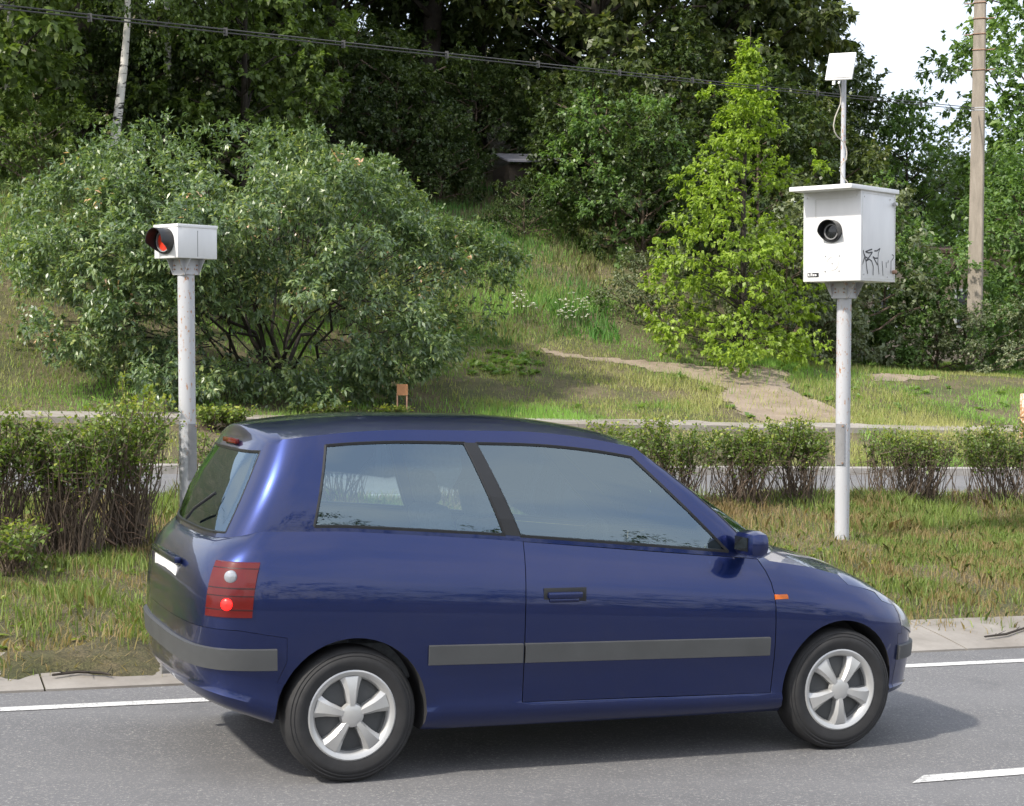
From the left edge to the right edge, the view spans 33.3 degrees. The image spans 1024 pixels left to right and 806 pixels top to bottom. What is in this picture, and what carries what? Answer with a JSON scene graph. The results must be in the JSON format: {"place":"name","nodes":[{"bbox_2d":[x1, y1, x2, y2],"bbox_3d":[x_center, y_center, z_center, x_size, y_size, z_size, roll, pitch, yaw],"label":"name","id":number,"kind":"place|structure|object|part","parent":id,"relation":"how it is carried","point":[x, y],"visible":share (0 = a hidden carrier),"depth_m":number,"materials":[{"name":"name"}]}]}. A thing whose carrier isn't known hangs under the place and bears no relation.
{"place":"outdoors","nodes":[
{"label":"outdoors","id":0,"kind":"place"},
{"bbox_2d":[0,8,973,109],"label":"overhead wire","id":1,"kind":"object","parent":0,"point":[343,45],"visible":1,"depth_m":24.12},
{"bbox_2d":[0,4,974,107],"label":"overhead wire","id":2,"kind":"object","parent":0,"point":[537,62],"visible":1,"depth_m":24.22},
{"bbox_2d":[0,410,1017,433],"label":"pavement","id":3,"kind":"structure","parent":0,"point":[583,423],"depth_m":26.15,"materials":[{"name":"concrete"}]},
{"bbox_2d":[0,648,1023,805],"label":"road","id":4,"kind":"structure","parent":0,"point":[947,729],"depth_m":7.99,"materials":[{"name":"grey asphalt"}]},
{"bbox_2d":[0,616,1023,692],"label":"kerb","id":5,"kind":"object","parent":4,"relation":"on","point":[958,638],"visible":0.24,"depth_m":11.52,"materials":[{"name":"concrete"}]},
{"bbox_2d":[52,667,111,675],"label":"twig","id":6,"kind":"object","parent":5,"relation":"on","point":[81,671],"visible":1,"depth_m":9.45,"materials":[{"name":"brown wood"}]},
{"bbox_2d":[984,626,1023,637],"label":"twig","id":7,"kind":"object","parent":5,"relation":"on","point":[1007,633],"visible":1,"depth_m":11.81,"materials":[{"name":"brown wood"}]},
{"bbox_2d":[144,412,911,781],"bbox_3d":[0.159,0.851,8.575,3.842,1.583,1.822,1,1,-22],"label":"hatchback car","id":8,"kind":"object","parent":4,"relation":"on","point":[346,640],"visible":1,"depth_m":7.79,"materials":[{"name":"blue paint"}]},
{"bbox_3d":[-1.375,0.380,7.934,0.226,0.379,1.047,1,1,-22],"label":"rear window","id":9,"kind":"part","parent":8,"relation":"part of","materials":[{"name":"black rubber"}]},
{"bbox_3d":[-0.939,0.340,8.798,0.900,0.427,0.147,1,1,-22],"label":"side window","id":10,"kind":"part","parent":8,"relation":"part of","materials":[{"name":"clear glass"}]},
{"bbox_3d":[-0.459,0.381,7.620,0.900,0.427,0.147,1,1,-22],"label":"side window","id":11,"kind":"part","parent":8,"relation":"part of","materials":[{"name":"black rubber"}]},
{"bbox_3d":[-0.048,0.404,9.161,1.270,0.516,0.153,1,1,-22],"label":"side window","id":12,"kind":"part","parent":8,"relation":"part of","materials":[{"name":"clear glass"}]},
{"bbox_3d":[0.058,0.955,9.373,1.293,0.728,0.131,1,1,-22],"label":"door","id":13,"kind":"part","parent":8,"relation":"part of","materials":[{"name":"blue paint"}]},
{"bbox_3d":[0.430,0.446,7.987,1.270,0.516,0.152,1,1,-22],"label":"side window","id":14,"kind":"part","parent":8,"relation":"part of","materials":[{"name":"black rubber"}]},
{"bbox_3d":[0.641,1.006,7.942,1.293,0.728,0.131,1,1,-22],"label":"door","id":15,"kind":"part","parent":8,"relation":"part of","materials":[{"name":"blue paint"}]},
{"bbox_2d":[0,2,1023,690],"bbox_3d":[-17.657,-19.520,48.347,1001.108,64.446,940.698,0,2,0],"label":"ground","id":16,"kind":"structure","parent":0,"point":[140,662],"depth_m":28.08,"materials":[{"name":"green plant"}]},
{"bbox_2d":[0,511,67,577],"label":"hedge plant","id":17,"kind":"object","parent":16,"relation":"on","point":[21,548],"visible":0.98,"depth_m":12.26,"materials":[{"name":"green plant"}]},
{"bbox_2d":[0,396,73,561],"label":"hedge plant","id":18,"kind":"object","parent":16,"relation":"on","point":[8,440],"visible":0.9,"depth_m":12.90,"materials":[{"name":"green plant"}]},
{"bbox_2d":[0,0,106,163],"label":"broadleaf tree","id":19,"kind":"object","parent":16,"relation":"on","point":[54,31],"visible":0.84,"depth_m":32.51,"materials":[{"name":"green plant"}]},
{"bbox_2d":[0,87,114,198],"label":"shrub","id":20,"kind":"object","parent":16,"relation":"on","point":[8,165],"visible":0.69,"depth_m":31.95,"materials":[{"name":"green plant"}]},
{"bbox_2d":[0,0,124,148],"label":"birch tree","id":21,"kind":"object","parent":16,"relation":"on","point":[12,39],"visible":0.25,"depth_m":34.48,"materials":[{"name":"green plant"}]},
{"bbox_2d":[11,403,124,560],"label":"hedge plant","id":22,"kind":"object","parent":16,"relation":"on","point":[71,459],"visible":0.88,"depth_m":13.03,"materials":[{"name":"green plant"}]},
{"bbox_2d":[0,0,151,158],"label":"shrub","id":23,"kind":"object","parent":16,"relation":"on","point":[89,90],"visible":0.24,"depth_m":36.20,"materials":[{"name":"green plant"}]},
{"bbox_2d":[74,0,104,150],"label":"broadleaf tree","id":24,"kind":"object","parent":16,"relation":"on","point":[81,24],"visible":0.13,"depth_m":37.36,"materials":[{"name":"green plant"}]},
{"bbox_2d":[87,492,144,549],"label":"fallen branch","id":25,"kind":"object","parent":16,"relation":"on","point":[112,531],"visible":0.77,"depth_m":13.44,"materials":[{"name":"brown wood"}]},
{"bbox_2d":[56,371,184,551],"bbox_3d":[-3.110,0.465,13.602,0.980,1.452,1.328,-1,2,-16],"label":"hedge plant","id":26,"kind":"object","parent":16,"relation":"on","point":[137,448],"visible":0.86,"depth_m":13.52,"materials":[{"name":"green plant"}]},
{"bbox_2d":[89,467,145,530],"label":"fallen branch","id":27,"kind":"object","parent":26,"relation":"on","point":[126,517],"visible":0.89,"depth_m":13.46,"materials":[{"name":"brown wood"}]},
{"bbox_2d":[104,536,151,551],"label":"fallen branch","id":28,"kind":"object","parent":16,"relation":"on","point":[110,541],"visible":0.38,"depth_m":13.44,"materials":[{"name":"brown wood"}]},
{"bbox_2d":[34,1,235,194],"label":"shrub","id":29,"kind":"object","parent":16,"relation":"on","point":[146,102],"visible":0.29,"depth_m":36.20,"materials":[{"name":"green plant"}]},
{"bbox_2d":[72,0,224,177],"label":"birch tree","id":30,"kind":"object","parent":16,"relation":"on","point":[120,97],"visible":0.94,"depth_m":33.81,"materials":[{"name":"green plant"}]},
{"bbox_2d":[58,0,249,187],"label":"birch tree","id":31,"kind":"object","parent":16,"relation":"on","point":[207,7],"visible":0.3,"depth_m":36.58,"materials":[{"name":"green plant"}]},
{"bbox_2d":[30,0,331,141],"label":"broadleaf tree","id":32,"kind":"object","parent":16,"relation":"on","point":[312,3],"visible":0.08,"depth_m":42.18,"materials":[{"name":"green plant"}]},
{"bbox_2d":[145,223,217,505],"bbox_3d":[-2.670,0.010,13.813,0.305,2.881,0.531,2,3,40],"label":"flash unit","id":33,"kind":"object","parent":16,"relation":"on","point":[186,251],"visible":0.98,"depth_m":13.78,"materials":[{"name":"white paint"}]},
{"bbox_2d":[165,422,220,508],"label":"hedge plant","id":34,"kind":"object","parent":16,"relation":"on","point":[204,453],"visible":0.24,"depth_m":15.72,"materials":[{"name":"green plant"}]},
{"bbox_2d":[108,20,291,190],"bbox_3d":[-6.837,-6.387,38.111,4.221,4.454,3.928,1,2,25],"label":"shrub","id":35,"kind":"object","parent":16,"relation":"on","point":[234,106],"visible":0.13,"depth_m":37.29,"materials":[{"name":"green plant"}]},
{"bbox_2d":[196,403,229,431],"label":"hedge plant","id":36,"kind":"object","parent":16,"relation":"on","point":[205,419],"visible":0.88,"depth_m":22.72,"materials":[{"name":"green plant"}]},
{"bbox_2d":[196,404,258,429],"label":"hedge plant","id":37,"kind":"object","parent":16,"relation":"on","point":[237,413],"visible":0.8,"depth_m":22.84,"materials":[{"name":"green plant"}]},
{"bbox_2d":[115,0,360,199],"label":"broadleaf tree","id":38,"kind":"object","parent":16,"relation":"on","point":[295,62],"visible":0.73,"depth_m":35.76,"materials":[{"name":"green plant"}]},
{"bbox_2d":[0,107,533,412],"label":"shrub","id":39,"kind":"object","parent":16,"relation":"on","point":[145,270],"visible":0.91,"depth_m":25.77,"materials":[{"name":"green plant"}]},
{"bbox_2d":[0,142,619,347],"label":"meadow grass","id":40,"kind":"structure","parent":16,"relation":"on","point":[601,324],"depth_m":34.82,"materials":[{"name":"green plant"}]},
{"bbox_2d":[286,401,350,413],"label":"hedge plant","id":41,"kind":"object","parent":16,"relation":"on","point":[314,408],"visible":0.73,"depth_m":25.33,"materials":[{"name":"green plant"}]},
{"bbox_2d":[251,4,434,176],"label":"broadleaf tree","id":42,"kind":"object","parent":16,"relation":"on","point":[371,104],"visible":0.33,"depth_m":40.58,"materials":[{"name":"green plant"}]},
{"bbox_2d":[206,0,480,145],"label":"broadleaf tree","id":43,"kind":"object","parent":16,"relation":"on","point":[449,22],"visible":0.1,"depth_m":45.61,"materials":[{"name":"green plant"}]},
{"bbox_2d":[321,472,367,502],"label":"hedge plant","id":44,"kind":"object","parent":16,"relation":"on","point":[331,496],"visible":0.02,"depth_m":16.47,"materials":[{"name":"plant"}]},
{"bbox_2d":[356,403,414,411],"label":"hedge plant","id":45,"kind":"object","parent":16,"relation":"on","point":[395,408],"visible":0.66,"depth_m":25.75,"materials":[{"name":"green plant"}]},
{"bbox_2d":[311,28,477,195],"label":"shrub","id":46,"kind":"object","parent":16,"relation":"on","point":[419,81],"visible":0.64,"depth_m":40.05,"materials":[{"name":"green plant"}]},
{"bbox_2d":[397,384,407,411],"bbox_3d":[-1.657,0.041,25.860,0.170,0.651,0.032,0,2,0],"label":"wooden sign","id":47,"kind":"object","parent":16,"relation":"on","point":[402,389],"visible":0.76,"depth_m":25.84,"materials":[{"name":"brown wood"}]},
{"bbox_2d":[370,0,441,142],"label":"broadleaf tree","id":48,"kind":"object","parent":16,"relation":"on","point":[432,12],"visible":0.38,"depth_m":45.66,"materials":[{"name":"green plant"}]},
{"bbox_2d":[388,103,498,207],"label":"shrub","id":49,"kind":"object","parent":16,"relation":"on","point":[477,167],"visible":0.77,"depth_m":39.87,"materials":[{"name":"green plant"}]},
{"bbox_2d":[438,488,460,507],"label":"hedge plant","id":50,"kind":"object","parent":16,"relation":"on","point":[456,497],"visible":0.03,"depth_m":16.88,"materials":[{"name":"plant"}]},
{"bbox_2d":[411,46,537,179],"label":"shrub","id":51,"kind":"object","parent":16,"relation":"on","point":[517,127],"visible":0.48,"depth_m":43.22,"materials":[{"name":"green plant"}]},
{"bbox_2d":[347,0,645,159],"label":"broadleaf tree","id":52,"kind":"object","parent":16,"relation":"on","point":[537,46],"visible":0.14,"depth_m":48.39,"materials":[{"name":"green plant"}]},
{"bbox_2d":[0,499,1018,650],"bbox_3d":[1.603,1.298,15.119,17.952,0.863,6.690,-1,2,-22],"label":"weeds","id":53,"kind":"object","parent":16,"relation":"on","point":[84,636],"visible":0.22,"depth_m":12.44,"materials":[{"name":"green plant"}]},
{"bbox_2d":[0,144,1023,466],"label":"lawn grass","id":54,"kind":"structure","parent":16,"relation":"on","point":[884,414],"depth_m":30.45,"materials":[{"name":"green plant"}]},
{"bbox_2d":[0,0,1023,288],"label":"woodland","id":55,"kind":"object","parent":16,"relation":"on","point":[960,188],"visible":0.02,"depth_m":58.81,"materials":[{"name":"green plant"}]},
{"bbox_2d":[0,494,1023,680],"bbox_3d":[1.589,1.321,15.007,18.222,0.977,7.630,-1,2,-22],"label":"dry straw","id":56,"kind":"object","parent":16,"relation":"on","point":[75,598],"visible":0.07,"depth_m":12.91,"materials":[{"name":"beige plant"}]},
{"bbox_2d":[8,463,1020,475],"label":"kerb","id":57,"kind":"structure","parent":16,"relation":"on","point":[960,470],"depth_m":24.04,"materials":[{"name":"concrete"}]},
{"bbox_2d":[479,175,568,237],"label":"shrub","id":58,"kind":"object","parent":16,"relation":"on","point":[507,216],"visible":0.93,"depth_m":38.40,"materials":[{"name":"green plant"}]},
{"bbox_2d":[512,287,536,324],"bbox_3d":[0.243,-1.877,33.527,0.520,0.827,1.163,0,2,0],"label":"flower patch","id":59,"kind":"object","parent":16,"relation":"on","point":[533,304],"visible":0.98,"depth_m":33.25,"materials":[{"name":"green plant"}]},
{"bbox_2d":[491,153,570,209],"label":"shed","id":60,"kind":"structure","parent":16,"relation":"on","point":[504,174],"depth_m":40.82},
{"bbox_2d":[554,292,589,335],"bbox_3d":[1.197,-1.749,33.434,0.760,0.884,1.499,0,2,0],"label":"flower patch","id":61,"kind":"object","parent":16,"relation":"on","point":[566,314],"visible":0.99,"depth_m":33.29,"materials":[{"name":"white plant"}]},
{"bbox_2d":[514,56,685,226],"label":"shrub","id":62,"kind":"object","parent":16,"relation":"on","point":[544,106],"visible":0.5,"depth_m":40.29,"materials":[{"name":"green plant"}]},
{"bbox_2d":[435,0,790,185],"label":"broadleaf tree","id":63,"kind":"object","parent":16,"relation":"on","point":[594,25],"visible":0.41,"depth_m":43.82,"materials":[{"name":"green plant"}]},
{"bbox_2d":[578,416,647,452],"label":"hedge plant","id":64,"kind":"object","parent":16,"relation":"on","point":[615,432],"visible":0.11,"depth_m":17.45,"materials":[{"name":"green plant"}]},
{"bbox_2d":[528,86,708,269],"bbox_3d":[2.471,-5.072,39.402,4.221,4.454,3.928,0,2,2],"label":"shrub","id":65,"kind":"object","parent":16,"relation":"on","point":[592,123],"visible":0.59,"depth_m":38.50,"materials":[{"name":"green plant"}]},
{"bbox_2d":[560,99,724,277],"bbox_3d":[2.927,-4.730,39.004,3.732,4.232,4.010,1,2,35],"label":"shrub","id":66,"kind":"object","parent":16,"relation":"on","point":[622,141],"visible":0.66,"depth_m":38.22,"materials":[{"name":"green plant"}]},
{"bbox_2d":[588,240,726,327],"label":"shrub","id":67,"kind":"object","parent":16,"relation":"on","point":[624,282],"visible":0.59,"depth_m":34.40,"materials":[{"name":"green plant"}]},
{"bbox_2d":[590,0,748,257],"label":"broadleaf tree","id":68,"kind":"object","parent":16,"relation":"on","point":[680,53],"visible":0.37,"depth_m":42.68,"materials":[{"name":"green plant"}]},
{"bbox_2d":[623,414,741,503],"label":"hedge plant","id":69,"kind":"object","parent":16,"relation":"on","point":[655,446],"visible":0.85,"depth_m":17.76,"materials":[{"name":"green plant"}]},
{"bbox_2d":[515,0,860,233],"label":"broadleaf tree","id":70,"kind":"object","parent":16,"relation":"on","point":[829,17],"visible":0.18,"depth_m":46.11,"materials":[{"name":"green plant"}]},
{"bbox_2d":[635,25,835,377],"bbox_3d":[4.471,-3.899,33.351,4.902,6.858,3.561,-2,3,-43],"label":"young tree","id":71,"kind":"object","parent":16,"relation":"on","point":[755,106],"visible":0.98,"depth_m":32.88,"materials":[{"name":"green plant"}]},
{"bbox_2d":[465,348,1007,416],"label":"weeds","id":72,"kind":"object","parent":16,"relation":"on","point":[523,357],"visible":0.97,"depth_m":30.67,"materials":[{"name":"green plant"}]},
{"bbox_2d":[698,419,795,506],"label":"hedge plant","id":73,"kind":"object","parent":16,"relation":"on","point":[752,455],"visible":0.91,"depth_m":18.17,"materials":[{"name":"green plant"}]},
{"bbox_2d":[669,35,845,324],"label":"shrub","id":74,"kind":"object","parent":16,"relation":"on","point":[789,109],"visible":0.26,"depth_m":41.11,"materials":[{"name":"green plant"}]},
{"bbox_2d":[649,0,891,270],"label":"broadleaf tree","id":75,"kind":"object","parent":16,"relation":"on","point":[720,19],"visible":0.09,"depth_m":48.95,"materials":[{"name":"green plant"}]},
{"bbox_2d":[712,210,871,366],"bbox_3d":[5.896,-2.168,36.104,3.339,3.786,3.588,0,2,4],"label":"shrub","id":76,"kind":"object","parent":16,"relation":"on","point":[823,296],"visible":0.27,"depth_m":35.47,"materials":[{"name":"green plant"}]},
{"bbox_2d":[759,413,834,503],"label":"hedge plant","id":77,"kind":"object","parent":16,"relation":"on","point":[805,446],"visible":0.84,"depth_m":18.55,"materials":[{"name":"green plant"}]},
{"bbox_2d":[728,72,923,348],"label":"shrub","id":78,"kind":"object","parent":16,"relation":"on","point":[868,157],"visible":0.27,"depth_m":43.01,"materials":[{"name":"green plant"}]},
{"bbox_2d":[789,52,898,539],"bbox_3d":[3.103,-0.840,15.975,0.660,4.826,0.910,2,3,40],"label":"speed camera","id":79,"kind":"object","parent":16,"relation":"on","point":[849,242],"visible":0.99,"depth_m":15.89,"materials":[{"name":"white paint"}]},
{"bbox_2d":[736,173,957,369],"bbox_3d":[7.187,-2.472,37.319,4.854,5.123,4.518,0,2,2],"label":"shrub","id":80,"kind":"object","parent":16,"relation":"on","point":[879,352],"visible":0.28,"depth_m":36.45,"materials":[{"name":"green plant"}]},
{"bbox_2d":[786,47,930,226],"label":"broadleaf tree","id":81,"kind":"object","parent":16,"relation":"on","point":[874,126],"visible":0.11,"depth_m":56.76,"materials":[{"name":"green plant"}]},
{"bbox_2d":[850,426,916,496],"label":"hedge plant","id":82,"kind":"object","parent":16,"relation":"on","point":[873,449],"visible":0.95,"depth_m":19.11,"materials":[{"name":"green plant"}]},
{"bbox_2d":[818,169,954,368],"bbox_3d":[8.364,-2.723,38.739,3.219,5.123,2.965,0,2,2],"label":"shrub","id":83,"kind":"object","parent":16,"relation":"on","point":[901,243],"visible":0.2,"depth_m":38.16,"materials":[{"name":"green plant"}]},
{"bbox_2d":[769,245,1016,363],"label":"house","id":84,"kind":"structure","parent":16,"relation":"on","point":[960,299],"depth_m":48.22,"materials":[{"name":"tile"}]},
{"bbox_2d":[873,288,898,326],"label":"window","id":85,"kind":"structure","parent":84,"relation":"in","point":[887,288],"depth_m":47.27,"materials":[{"name":"white paint"}]},
{"bbox_2d":[954,289,966,327],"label":"window","id":86,"kind":"structure","parent":84,"relation":"in","point":[960,299],"depth_m":48.26,"materials":[{"name":"white paint"}]},
{"bbox_2d":[831,85,967,245],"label":"broadleaf tree","id":87,"kind":"object","parent":16,"relation":"on","point":[896,121],"visible":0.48,"depth_m":55.47,"materials":[{"name":"green plant"}]},
{"bbox_2d":[867,428,971,504],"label":"hedge plant","id":88,"kind":"object","parent":16,"relation":"on","point":[926,449],"visible":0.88,"depth_m":19.25,"materials":[{"name":"green plant"}]},
{"bbox_2d":[855,236,1017,373],"bbox_3d":[9.366,-1.879,37.904,3.461,3.653,3.221,0,2,11],"label":"shrub","id":89,"kind":"object","parent":16,"relation":"on","point":[954,276],"visible":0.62,"depth_m":37.31,"materials":[{"name":"green plant"}]},
{"bbox_2d":[914,0,1023,332],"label":"broadleaf tree","id":90,"kind":"object","parent":16,"relation":"on","point":[962,162],"visible":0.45,"depth_m":50.56,"materials":[{"name":"green plant"}]},
{"bbox_2d":[918,295,1023,374],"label":"shrub","id":91,"kind":"object","parent":16,"relation":"on","point":[946,345],"visible":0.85,"depth_m":36.84,"materials":[{"name":"green plant"}]},
{"bbox_2d":[933,417,1023,506],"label":"hedge plant","id":92,"kind":"object","parent":16,"relation":"on","point":[992,443],"visible":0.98,"depth_m":19.46,"materials":[{"name":"green plant"}]},
{"bbox_2d":[963,0,995,372],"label":"utility pole","id":93,"kind":"object","parent":16,"relation":"on","point":[976,228],"visible":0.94,"depth_m":37.15,"materials":[{"name":"concrete"}]},
{"bbox_2d":[939,137,1023,366],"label":"shrub","id":94,"kind":"object","parent":16,"relation":"on","point":[1016,173],"visible":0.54,"depth_m":40.27,"materials":[{"name":"green plant"}]},
{"bbox_2d":[951,0,1023,341],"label":"broadleaf tree","id":95,"kind":"object","parent":16,"relation":"on","point":[1017,108],"visible":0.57,"depth_m":47.09,"materials":[{"name":"green plant"}]},
{"bbox_2d":[982,201,1023,371],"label":"shrub","id":96,"kind":"object","parent":16,"relation":"on","point":[1017,279],"visible":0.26,"depth_m":39.61,"materials":[{"name":"green plant"}]},
{"bbox_2d":[1019,393,1023,438],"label":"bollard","id":97,"kind":"object","parent":16,"relation":"on","point":[1022,407],"visible":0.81,"depth_m":27.83,"materials":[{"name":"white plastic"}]},
{"bbox_2d":[3,474,1023,497],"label":"side road","id":98,"kind":"structure","parent":0,"point":[376,485],"depth_m":21.46,"materials":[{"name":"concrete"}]},
{"bbox_2d":[141,0,1023,236],"label":"sky","id":99,"kind":"structure","parent":0,"point":[899,32],"materials":[{"name":"white"}]},
{"bbox_2d":[542,348,941,422],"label":"path","id":100,"kind":"structure","parent":0,"point":[757,411],"depth_m":31.22,"materials":[{"name":"beige soil"}]}
]}

